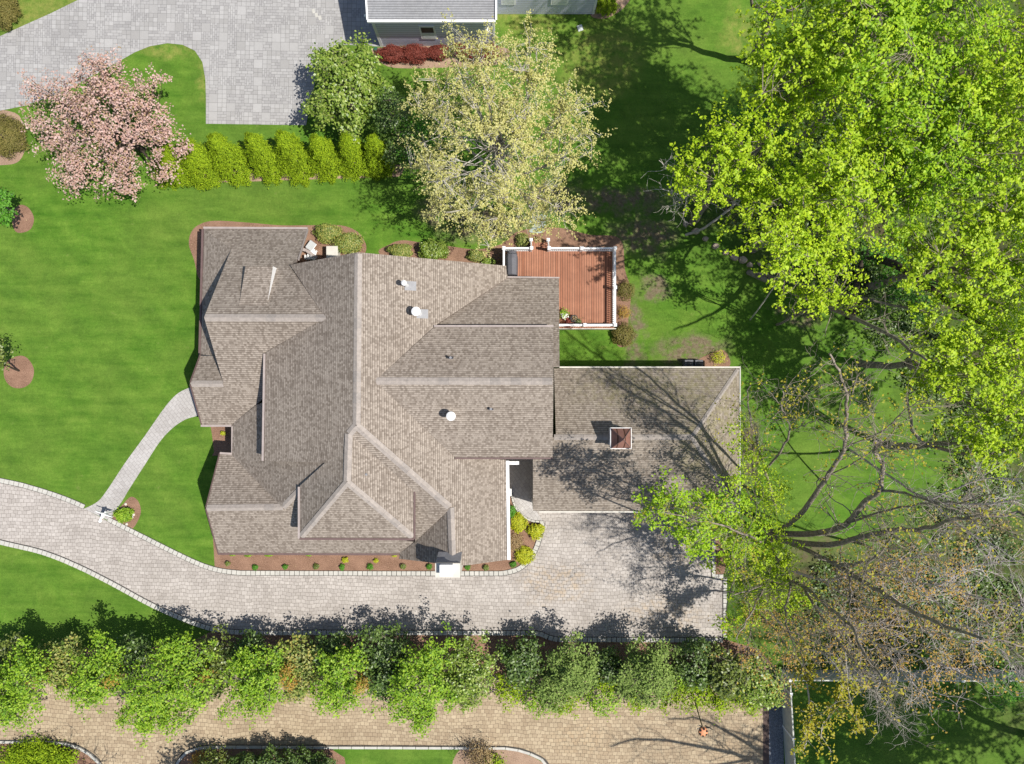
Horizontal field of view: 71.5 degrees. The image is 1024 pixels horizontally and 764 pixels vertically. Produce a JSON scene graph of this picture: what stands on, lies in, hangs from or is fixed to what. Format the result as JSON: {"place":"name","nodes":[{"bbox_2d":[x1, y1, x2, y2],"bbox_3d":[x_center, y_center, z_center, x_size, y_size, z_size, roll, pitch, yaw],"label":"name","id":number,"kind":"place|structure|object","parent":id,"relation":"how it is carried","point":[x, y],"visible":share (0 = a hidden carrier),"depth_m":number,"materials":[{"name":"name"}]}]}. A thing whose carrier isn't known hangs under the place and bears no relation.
{"place":"outdoors","nodes":[
{"label":"outdoors","id":0,"kind":"place"},
{"bbox_2d":[0,0,383,124],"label":"neighbour driveway","id":1,"kind":"structure","parent":0,"point":[253,56],"depth_m":49.99,"materials":[{"name":"stone"}]},
{"bbox_2d":[0,483,721,636],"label":"driveway","id":2,"kind":"structure","parent":0,"point":[596,574],"depth_m":49.98,"materials":[{"name":"stone"}]},
{"bbox_2d":[0,539,722,641],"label":"kerb","id":3,"kind":"structure","parent":2,"relation":"on","point":[125,590],"depth_m":49.91,"materials":[{"name":"concrete"}]},
{"bbox_2d":[0,675,762,763],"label":"shared road","id":4,"kind":"structure","parent":0,"point":[588,736],"depth_m":49.99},
{"bbox_2d":[0,0,1023,763],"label":"lawn","id":5,"kind":"structure","parent":0,"point":[100,314],"depth_m":50.00,"materials":[{"name":"green plant"}]},
{"bbox_2d":[0,0,22,31],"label":"boxwood","id":6,"kind":"object","parent":5,"relation":"on","point":[6,12],"visible":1,"depth_m":49.14,"materials":[{"name":"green plant"}]},
{"bbox_2d":[0,110,25,164],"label":"soil bed","id":7,"kind":"object","parent":5,"relation":"on","point":[15,159],"visible":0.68,"depth_m":49.99,"materials":[{"name":"soil"}]},
{"bbox_2d":[0,111,30,159],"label":"boxwood","id":8,"kind":"object","parent":7,"relation":"on","point":[12,135],"visible":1,"depth_m":49.07,"materials":[{"name":"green plant"}]},
{"bbox_2d":[4,356,33,387],"bbox_3d":[-34.672,-0.702,49.992,2.137,0.001,2.306,0,90,0],"label":"mulch bed","id":9,"kind":"object","parent":5,"relation":"on","point":[23,377],"visible":0.95,"depth_m":49.99,"materials":[{"name":"brown soil"}]},
{"bbox_2d":[12,205,33,232],"bbox_3d":[-34.383,-11.474,49.992,1.548,0.001,1.978,0,90,0],"label":"mulch bed","id":10,"kind":"object","parent":5,"relation":"on","point":[23,222],"visible":0.92,"depth_m":49.99,"materials":[{"name":"brown soil"}]},
{"bbox_2d":[0,187,20,226],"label":"young maple","id":11,"kind":"object","parent":10,"relation":"on","point":[4,199],"visible":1,"depth_m":46.72,"materials":[{"name":"green plant"}]},
{"bbox_2d":[0,478,84,508],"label":"kerb","id":12,"kind":"structure","parent":5,"relation":"on","point":[44,491],"depth_m":49.91,"materials":[{"name":"stone"}]},
{"bbox_2d":[0,743,96,763],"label":"mulch bed","id":13,"kind":"object","parent":5,"relation":"on","point":[86,757],"visible":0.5,"depth_m":49.99,"materials":[{"name":"brown soil"}]},
{"bbox_2d":[0,733,84,763],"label":"juniper","id":14,"kind":"object","parent":13,"relation":"on","point":[47,754],"visible":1,"depth_m":49.05,"materials":[{"name":"green plant"}]},
{"bbox_2d":[17,43,193,202],"bbox_3d":[-26.265,-16.451,46.128,10.416,7.925,10.321,-18,90,0],"label":"cherry tree","id":15,"kind":"object","parent":5,"relation":"on","point":[112,134],"visible":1,"depth_m":45.30,"materials":[{"name":"pink plant"}]},
{"bbox_2d":[84,388,197,519],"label":"front walk","id":16,"kind":"structure","parent":5,"relation":"on","point":[179,407],"depth_m":49.98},
{"bbox_2d":[211,427,230,455],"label":"mulch bed","id":17,"kind":"object","parent":5,"relation":"on","point":[221,443],"visible":0.5,"depth_m":49.99,"materials":[{"name":"brown soil"}]},
{"bbox_2d":[179,748,344,763],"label":"mulch bed","id":18,"kind":"object","parent":5,"relation":"on","point":[331,753],"visible":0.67,"depth_m":49.99,"materials":[{"name":"brown soil"}]},
{"bbox_2d":[283,744,325,763],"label":"yew","id":19,"kind":"object","parent":18,"relation":"on","point":[302,759],"visible":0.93,"depth_m":48.23,"materials":[{"name":"green plant"}]},
{"bbox_2d":[151,164,402,182],"bbox_3d":[-16.504,-14.598,49.994,17.884,0.001,0.902,-2,90,0],"label":"soil bed","id":20,"kind":"object","parent":5,"relation":"on","point":[397,173],"visible":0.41,"depth_m":49.99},
{"bbox_2d":[150,143,196,190],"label":"conifer","id":21,"kind":"object","parent":20,"relation":"on","point":[167,157],"visible":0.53,"depth_m":48.37,"materials":[{"name":"green plant"}]},
{"bbox_2d":[177,137,224,191],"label":"conifer","id":22,"kind":"object","parent":20,"relation":"on","point":[197,157],"visible":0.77,"depth_m":48.33,"materials":[{"name":"green plant"}]},
{"bbox_2d":[205,132,252,188],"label":"conifer","id":23,"kind":"object","parent":20,"relation":"on","point":[217,143],"visible":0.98,"depth_m":48.38,"materials":[{"name":"green plant"}]},
{"bbox_2d":[243,131,285,188],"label":"conifer","id":24,"kind":"object","parent":20,"relation":"on","point":[256,144],"visible":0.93,"depth_m":48.32,"materials":[{"name":"green plant"}]},
{"bbox_2d":[272,129,315,188],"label":"conifer","id":25,"kind":"object","parent":20,"relation":"on","point":[286,142],"visible":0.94,"depth_m":48.31,"materials":[{"name":"green plant"}]},
{"bbox_2d":[306,133,346,185],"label":"conifer","id":26,"kind":"object","parent":20,"relation":"on","point":[323,160],"visible":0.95,"depth_m":48.34,"materials":[{"name":"green plant"}]},
{"bbox_2d":[335,130,372,182],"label":"conifer","id":27,"kind":"object","parent":20,"relation":"on","point":[349,151],"visible":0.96,"depth_m":48.30,"materials":[{"name":"green plant"}]},
{"bbox_2d":[360,133,396,182],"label":"conifer","id":28,"kind":"object","parent":20,"relation":"on","point":[374,146],"visible":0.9,"depth_m":48.27,"materials":[{"name":"green plant"}]},
{"bbox_2d":[189,221,365,278],"bbox_3d":[-16.478,-9.196,49.992,12.486,0.001,4.284,0,90,0],"label":"mulch bed","id":29,"kind":"object","parent":5,"relation":"on","point":[195,242],"visible":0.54,"depth_m":49.99,"materials":[{"name":"brown soil"}]},
{"bbox_2d":[312,222,342,244],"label":"azalea","id":30,"kind":"object","parent":29,"relation":"on","point":[323,230],"visible":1,"depth_m":49.18,"materials":[{"name":"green plant"}]},
{"bbox_2d":[332,232,363,253],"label":"azalea","id":31,"kind":"object","parent":29,"relation":"on","point":[351,242],"visible":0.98,"depth_m":49.16,"materials":[{"name":"green plant"}]},
{"bbox_2d":[107,517,544,575],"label":"kerb","id":32,"kind":"structure","parent":5,"relation":"on","point":[288,572],"depth_m":49.91,"materials":[{"name":"concrete"}]},
{"bbox_2d":[299,28,394,144],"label":"magnolia tree","id":33,"kind":"object","parent":5,"relation":"on","point":[334,71],"visible":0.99,"depth_m":45.77,"materials":[{"name":"green plant"}]},
{"bbox_2d":[175,745,548,763],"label":"kerb","id":34,"kind":"structure","parent":5,"relation":"on","point":[516,749],"depth_m":49.87,"materials":[{"name":"stone"}]},
{"bbox_2d":[190,227,559,577],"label":"house","id":35,"kind":"structure","parent":5,"relation":"on","point":[358,403],"depth_m":42.92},
{"bbox_2d":[213,486,539,570],"bbox_3d":[-9.369,10.232,49.992,23.309,0.001,6.717,0,90,0],"label":"mulch bed","id":36,"kind":"object","parent":5,"relation":"on","point":[324,562],"visible":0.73,"depth_m":49.99,"materials":[{"name":"brown soil"}]},
{"bbox_2d":[8,631,772,675],"bbox_3d":[-9.194,19.073,49.994,55.020,0.001,3.164,0,90,0],"label":"mulch bed","id":37,"kind":"object","parent":5,"relation":"on","point":[417,640],"visible":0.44,"depth_m":49.99,"materials":[{"name":"brown soil"}]},
{"bbox_2d":[0,629,28,685],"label":"evergreen shrub","id":38,"kind":"object","parent":37,"relation":"on","point":[5,647],"visible":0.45,"depth_m":47.68,"materials":[{"name":"green plant"}]},
{"bbox_2d":[0,635,56,736],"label":"hedge tree","id":39,"kind":"object","parent":37,"relation":"on","point":[12,700],"visible":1,"depth_m":45.68,"materials":[{"name":"green plant"}]},
{"bbox_2d":[34,632,92,691],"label":"evergreen shrub","id":40,"kind":"object","parent":37,"relation":"on","point":[61,669],"visible":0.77,"depth_m":47.31,"materials":[{"name":"green plant"}]},
{"bbox_2d":[50,629,133,722],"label":"hedge tree","id":41,"kind":"object","parent":37,"relation":"on","point":[86,691],"visible":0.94,"depth_m":45.94,"materials":[{"name":"green plant"}]},
{"bbox_2d":[108,631,160,695],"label":"evergreen shrub","id":42,"kind":"object","parent":37,"relation":"on","point":[141,648],"visible":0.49,"depth_m":46.96,"materials":[{"name":"green plant"}]},
{"bbox_2d":[107,629,220,757],"bbox_3d":[-22.760,20.538,46.354,6.719,7.451,9.381,16,90,0],"label":"hedge tree","id":43,"kind":"object","parent":37,"relation":"on","point":[172,686],"visible":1,"depth_m":45.67,"materials":[{"name":"green plant"}]},
{"bbox_2d":[187,623,234,702],"bbox_3d":[-20.219,19.133,48.052,3.962,4.104,5.379,38,90,0],"label":"evergreen shrub","id":44,"kind":"object","parent":37,"relation":"on","point":[222,663],"visible":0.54,"depth_m":47.25,"materials":[{"name":"green plant"}]},
{"bbox_2d":[202,643,294,729],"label":"hedge tree","id":45,"kind":"object","parent":37,"relation":"on","point":[252,690],"visible":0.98,"depth_m":45.82,"materials":[{"name":"green plant"}]},
{"bbox_2d":[227,626,269,677],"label":"evergreen shrub","id":46,"kind":"object","parent":37,"relation":"on","point":[250,641],"visible":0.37,"depth_m":47.62,"materials":[{"name":"green plant"}]},
{"bbox_2d":[273,630,321,705],"bbox_3d":[-14.180,19.135,48.262,4.399,3.626,5.279,0,90,0],"label":"evergreen shrub","id":47,"kind":"object","parent":37,"relation":"on","point":[303,670],"visible":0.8,"depth_m":47.21,"materials":[{"name":"green plant"}]},
{"bbox_2d":[306,626,356,680],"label":"evergreen shrub","id":48,"kind":"object","parent":37,"relation":"on","point":[332,642],"visible":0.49,"depth_m":47.56,"materials":[{"name":"green plant"}]},
{"bbox_2d":[304,639,377,718],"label":"hedge tree","id":49,"kind":"object","parent":37,"relation":"on","point":[330,687],"visible":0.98,"depth_m":45.96,"materials":[{"name":"green plant"}]},
{"bbox_2d":[351,620,413,704],"bbox_3d":[-8.545,18.815,47.908,4.582,4.334,5.676,0,90,0],"label":"evergreen shrub","id":50,"kind":"object","parent":37,"relation":"on","point":[381,668],"visible":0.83,"depth_m":47.13,"materials":[{"name":"green plant"}]},
{"bbox_2d":[372,621,467,740],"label":"hedge tree","id":51,"kind":"object","parent":37,"relation":"on","point":[410,689],"visible":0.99,"depth_m":45.66,"materials":[{"name":"green plant"}]},
{"bbox_2d":[435,629,502,713],"bbox_3d":[-2.829,19.179,47.541,5.178,5.089,4.832,-39,90,0],"label":"evergreen shrub","id":52,"kind":"object","parent":37,"relation":"on","point":[466,674],"visible":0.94,"depth_m":46.18,"materials":[{"name":"green plant"}]},
{"bbox_2d":[492,668,524,713],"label":"evergreen shrub","id":53,"kind":"object","parent":37,"relation":"on","point":[505,696],"visible":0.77,"depth_m":48.07,"materials":[{"name":"green plant"}]},
{"bbox_2d":[495,626,545,696],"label":"evergreen shrub","id":54,"kind":"object","parent":37,"relation":"on","point":[522,670],"visible":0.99,"depth_m":47.34,"materials":[{"name":"green plant"}]},
{"bbox_2d":[525,628,599,714],"bbox_3d":[3.386,19.485,47.375,4.185,5.384,6.301,42,90,0],"label":"evergreen shrub","id":55,"kind":"object","parent":37,"relation":"on","point":[565,671],"visible":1,"depth_m":46.45,"materials":[{"name":"green plant"}]},
{"bbox_2d":[591,645,629,685],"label":"evergreen shrub","id":56,"kind":"object","parent":37,"relation":"on","point":[605,654],"visible":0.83,"depth_m":47.47,"materials":[{"name":"green plant"}]},
{"bbox_2d":[611,633,685,709],"bbox_3d":[8.913,19.241,47.229,4.976,5.694,5.437,0,90,0],"label":"evergreen shrub","id":57,"kind":"object","parent":37,"relation":"on","point":[650,677],"visible":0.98,"depth_m":45.88,"materials":[{"name":"green plant"}]},
{"bbox_2d":[667,636,714,691],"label":"evergreen shrub","id":58,"kind":"object","parent":37,"relation":"on","point":[697,652],"visible":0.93,"depth_m":47.28,"materials":[{"name":"green plant"}]},
{"bbox_2d":[682,680,725,716],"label":"evergreen shrub","id":59,"kind":"object","parent":37,"relation":"on","point":[704,694],"visible":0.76,"depth_m":48.10,"materials":[{"name":"green plant"}]},
{"bbox_2d":[699,637,755,704],"bbox_3d":[14.350,19.192,47.910,3.594,4.359,4.005,-37,90,0],"label":"evergreen shrub","id":60,"kind":"object","parent":37,"relation":"on","point":[724,686],"visible":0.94,"depth_m":46.71,"materials":[{"name":"green plant"}]},
{"bbox_2d":[729,653,788,715],"bbox_3d":[16.405,20.131,47.959,4.239,4.307,4.227,0,90,0],"label":"evergreen shrub","id":61,"kind":"object","parent":37,"relation":"on","point":[763,693],"visible":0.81,"depth_m":46.92,"materials":[{"name":"green plant"}]},
{"bbox_2d":[367,82,415,171],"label":"evergreen tree","id":62,"kind":"object","parent":5,"relation":"on","point":[395,103],"visible":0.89,"depth_m":46.26,"materials":[{"name":"green plant"}]},
{"bbox_2d":[390,99,479,186],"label":"understorey tree","id":63,"kind":"object","parent":5,"relation":"on","point":[417,127],"visible":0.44,"depth_m":46.49,"materials":[{"name":"plant"}]},
{"bbox_2d":[371,46,510,67],"bbox_3d":[-5.005,-22.867,49.992,9.824,0.001,1.639,0,90,0],"label":"soil bed","id":64,"kind":"object","parent":5,"relation":"on","point":[430,62],"visible":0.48,"depth_m":49.99,"materials":[{"name":"soil"}]},
{"bbox_2d":[374,43,405,65],"bbox_3d":[-8.356,-22.821,49.429,2.545,1.189,1.336,0,90,0],"label":"barberry","id":65,"kind":"object","parent":64,"relation":"on","point":[389,53],"visible":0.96,"depth_m":49.21,"materials":[{"name":"red plant"}]},
{"bbox_2d":[400,43,429,64],"bbox_3d":[-6.897,-22.814,49.459,2.460,1.137,1.468,0,90,0],"label":"barberry","id":66,"kind":"object","parent":64,"relation":"on","point":[411,50],"visible":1,"depth_m":49.19,"materials":[{"name":"red plant"}]},
{"bbox_2d":[364,0,596,45],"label":"neighbour house","id":67,"kind":"structure","parent":5,"relation":"on","point":[400,22],"depth_m":47.11,"materials":[{"name":"grey"}]},
{"bbox_2d":[453,749,542,763],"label":"soil bed","id":68,"kind":"object","parent":5,"relation":"on","point":[513,757],"visible":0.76,"depth_m":49.99,"materials":[{"name":"soil"}]},
{"bbox_2d":[391,8,615,258],"bbox_3d":[-0.561,-14.138,43.068,13.344,14.062,13.140,0,90,0],"label":"flowering tree","id":69,"kind":"object","parent":5,"relation":"on","point":[505,176],"visible":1,"depth_m":40.64,"materials":[{"name":"beige plant"}]},
{"bbox_2d":[378,227,630,346],"bbox_3d":[0.435,-8.752,49.992,18.875,0.001,7.279,19,90,0],"label":"mulch bed","id":70,"kind":"object","parent":5,"relation":"on","point":[567,239],"visible":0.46,"depth_m":49.99,"materials":[{"name":"brown soil"}]},
{"bbox_2d":[418,238,449,259],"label":"rhododendron","id":71,"kind":"object","parent":70,"relation":"on","point":[428,248],"visible":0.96,"depth_m":48.84,"materials":[{"name":"green plant"}]},
{"bbox_2d":[502,238,616,329],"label":"deck","id":72,"kind":"structure","parent":5,"relation":"on","point":[587,284],"depth_m":48.85,"materials":[{"name":"brown wood"}]},
{"bbox_2d":[581,681,626,721],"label":"evergreen shrub","id":73,"kind":"object","parent":5,"relation":"on","point":[598,704],"visible":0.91,"depth_m":48.08,"materials":[{"name":"green plant"}]},
{"bbox_2d":[532,366,740,512],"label":"garage wing","id":74,"kind":"structure","parent":5,"relation":"on","point":[622,434],"depth_m":45.78,"materials":[{"name":"grey"}]},
{"bbox_2d":[631,465,778,563],"bbox_3d":[11.508,7.401,42.395,11.169,15.421,5.388,11,90,0],"label":"leafing maple","id":75,"kind":"object","parent":5,"relation":"on","point":[681,530],"visible":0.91,"depth_m":36.55,"materials":[{"name":"green plant"}]},
{"bbox_2d":[640,154,775,235],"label":"bare tree","id":76,"kind":"object","parent":5,"relation":"on","point":[734,202],"visible":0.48,"depth_m":41.00,"materials":[{"name":"green plant"}]},
{"bbox_2d":[666,93,813,243],"bbox_3d":[11.651,-11.522,42.753,6.815,14.633,6.764,44,90,0],"label":"maple tree","id":77,"kind":"object","parent":5,"relation":"on","point":[725,158],"visible":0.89,"depth_m":37.35,"materials":[{"name":"green plant"}]},
{"bbox_2d":[700,524,818,643],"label":"leafing maple","id":78,"kind":"object","parent":5,"relation":"on","point":[760,568],"visible":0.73,"depth_m":41.48,"materials":[{"name":"green plant"}]},
{"bbox_2d":[713,408,805,536],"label":"leafing maple","id":79,"kind":"object","parent":5,"relation":"on","point":[775,500],"visible":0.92,"depth_m":39.46,"materials":[{"name":"green plant"}]},
{"bbox_2d":[769,670,783,763],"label":"gravel strip","id":80,"kind":"object","parent":5,"relation":"on","point":[776,745],"visible":0.67,"depth_m":49.98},
{"bbox_2d":[704,582,865,709],"bbox_3d":[14.931,14.139,41.717,5.212,16.579,7.233,37,90,0],"label":"budding tree","id":81,"kind":"object","parent":5,"relation":"on","point":[780,632],"visible":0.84,"depth_m":39.10,"materials":[{"name":"brown plant"}]},
{"bbox_2d":[749,594,876,763],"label":"vine tree","id":82,"kind":"object","parent":5,"relation":"on","point":[811,712],"visible":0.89,"depth_m":38.73,"materials":[{"name":"yellow plant"}]},
{"bbox_2d":[618,341,1023,750],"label":"sycamore tree","id":83,"kind":"object","parent":5,"relation":"on","point":[854,515],"visible":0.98,"depth_m":33.46,"materials":[{"name":"grey plant"}]},
{"bbox_2d":[771,276,871,325],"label":"maple tree","id":84,"kind":"object","parent":5,"relation":"on","point":[801,298],"visible":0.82,"depth_m":41.09,"materials":[{"name":"green plant"}]},
{"bbox_2d":[723,0,930,164],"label":"maple tree","id":85,"kind":"object","parent":5,"relation":"on","point":[771,65],"visible":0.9,"depth_m":35.04,"materials":[{"name":"green plant"}]},
{"bbox_2d":[719,74,936,313],"bbox_3d":[15.707,-9.235,41.292,10.251,17.527,11.560,0,90,0],"label":"maple tree","id":86,"kind":"object","parent":5,"relation":"on","point":[802,189],"visible":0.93,"depth_m":35.98,"materials":[{"name":"green plant"}]},
{"bbox_2d":[820,640,931,745],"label":"bare tree","id":87,"kind":"object","parent":5,"relation":"on","point":[871,690],"visible":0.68,"depth_m":39.74,"materials":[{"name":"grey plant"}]},
{"bbox_2d":[731,44,1022,435],"bbox_3d":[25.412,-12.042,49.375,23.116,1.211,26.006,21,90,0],"label":"tree","id":88,"kind":"object","parent":5,"relation":"on","point":[907,329],"visible":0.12,"depth_m":49.72,"materials":[{"name":"green plant"}]},
{"bbox_2d":[746,270,1023,395],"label":"forked tree","id":89,"kind":"object","parent":5,"relation":"on","point":[764,277],"visible":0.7,"depth_m":41.51,"materials":[{"name":"grey plant"}]},
{"bbox_2d":[779,521,991,651],"bbox_3d":[20.209,10.460,40.362,5.387,19.296,8.514,0,90,0],"label":"budding tree","id":90,"kind":"object","parent":5,"relation":"on","point":[900,560],"visible":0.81,"depth_m":35.21,"materials":[{"name":"orange plant"}]},
{"bbox_2d":[749,392,1023,682],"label":"undergrowth","id":91,"kind":"object","parent":5,"relation":"on","point":[1005,536],"visible":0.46,"depth_m":49.73,"materials":[{"name":"brown plant"}]},
{"bbox_2d":[820,395,955,479],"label":"sapling","id":92,"kind":"object","parent":5,"relation":"on","point":[899,428],"visible":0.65,"depth_m":40.62,"materials":[{"name":"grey plant"}]},
{"bbox_2d":[764,460,1023,653],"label":"dead brush","id":93,"kind":"object","parent":5,"relation":"on","point":[1004,628],"visible":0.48,"depth_m":49.65,"materials":[{"name":"plant"}]},
{"bbox_2d":[779,668,1023,763],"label":"vinyl fence","id":94,"kind":"object","parent":5,"relation":"on","point":[788,729],"visible":0.69,"depth_m":48.95,"materials":[{"name":"white paint"}]},
{"bbox_2d":[788,0,1023,144],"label":"maple tree","id":95,"kind":"object","parent":5,"relation":"on","point":[902,17],"visible":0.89,"depth_m":32.88,"materials":[{"name":"green plant"}]},
{"bbox_2d":[796,588,1023,732],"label":"budding tree","id":96,"kind":"object","parent":5,"relation":"on","point":[935,663],"visible":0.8,"depth_m":34.53,"materials":[{"name":"orange plant"}]},
{"bbox_2d":[811,32,1023,255],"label":"maple tree","id":97,"kind":"object","parent":5,"relation":"on","point":[935,150],"visible":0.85,"depth_m":34.83,"materials":[{"name":"green plant"}]},
{"bbox_2d":[846,241,1003,398],"bbox_3d":[25.149,-4.405,43.541,3.730,13.547,10.396,-20,90,0],"label":"leaning trunk","id":98,"kind":"object","parent":5,"relation":"on","point":[887,261],"visible":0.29,"depth_m":46.24,"materials":[{"name":"brown plant"}]},
{"bbox_2d":[849,449,1023,591],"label":"bare tree","id":99,"kind":"object","parent":5,"relation":"on","point":[950,491],"visible":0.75,"depth_m":35.72,"materials":[{"name":"plant"}]},
{"bbox_2d":[857,283,1023,472],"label":"maple tree","id":100,"kind":"object","parent":5,"relation":"on","point":[951,347],"visible":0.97,"depth_m":37.20,"materials":[{"name":"green plant"}]},
{"bbox_2d":[864,515,1023,699],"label":"bare tree","id":101,"kind":"object","parent":5,"relation":"on","point":[972,614],"visible":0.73,"depth_m":36.60,"materials":[{"name":"plant"}]},
{"bbox_2d":[865,133,1023,338],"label":"maple tree","id":102,"kind":"object","parent":5,"relation":"on","point":[977,238],"visible":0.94,"depth_m":36.32,"materials":[{"name":"green plant"}]},
{"bbox_2d":[873,0,1023,188],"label":"maple tree","id":103,"kind":"object","parent":5,"relation":"on","point":[1006,70],"visible":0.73,"depth_m":33.76,"materials":[{"name":"green plant"}]},
{"bbox_2d":[886,361,1023,505],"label":"maple tree","id":104,"kind":"object","parent":5,"relation":"on","point":[992,455],"visible":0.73,"depth_m":38.83,"materials":[{"name":"green plant"}]},
{"bbox_2d":[981,661,1023,715],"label":"sapling","id":105,"kind":"object","parent":5,"relation":"on","point":[1011,695],"visible":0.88,"depth_m":47.11,"materials":[{"name":"green plant"}]},
{"bbox_2d":[506,459,542,520],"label":"entry walk","id":106,"kind":"structure","parent":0,"point":[521,479],"depth_m":49.98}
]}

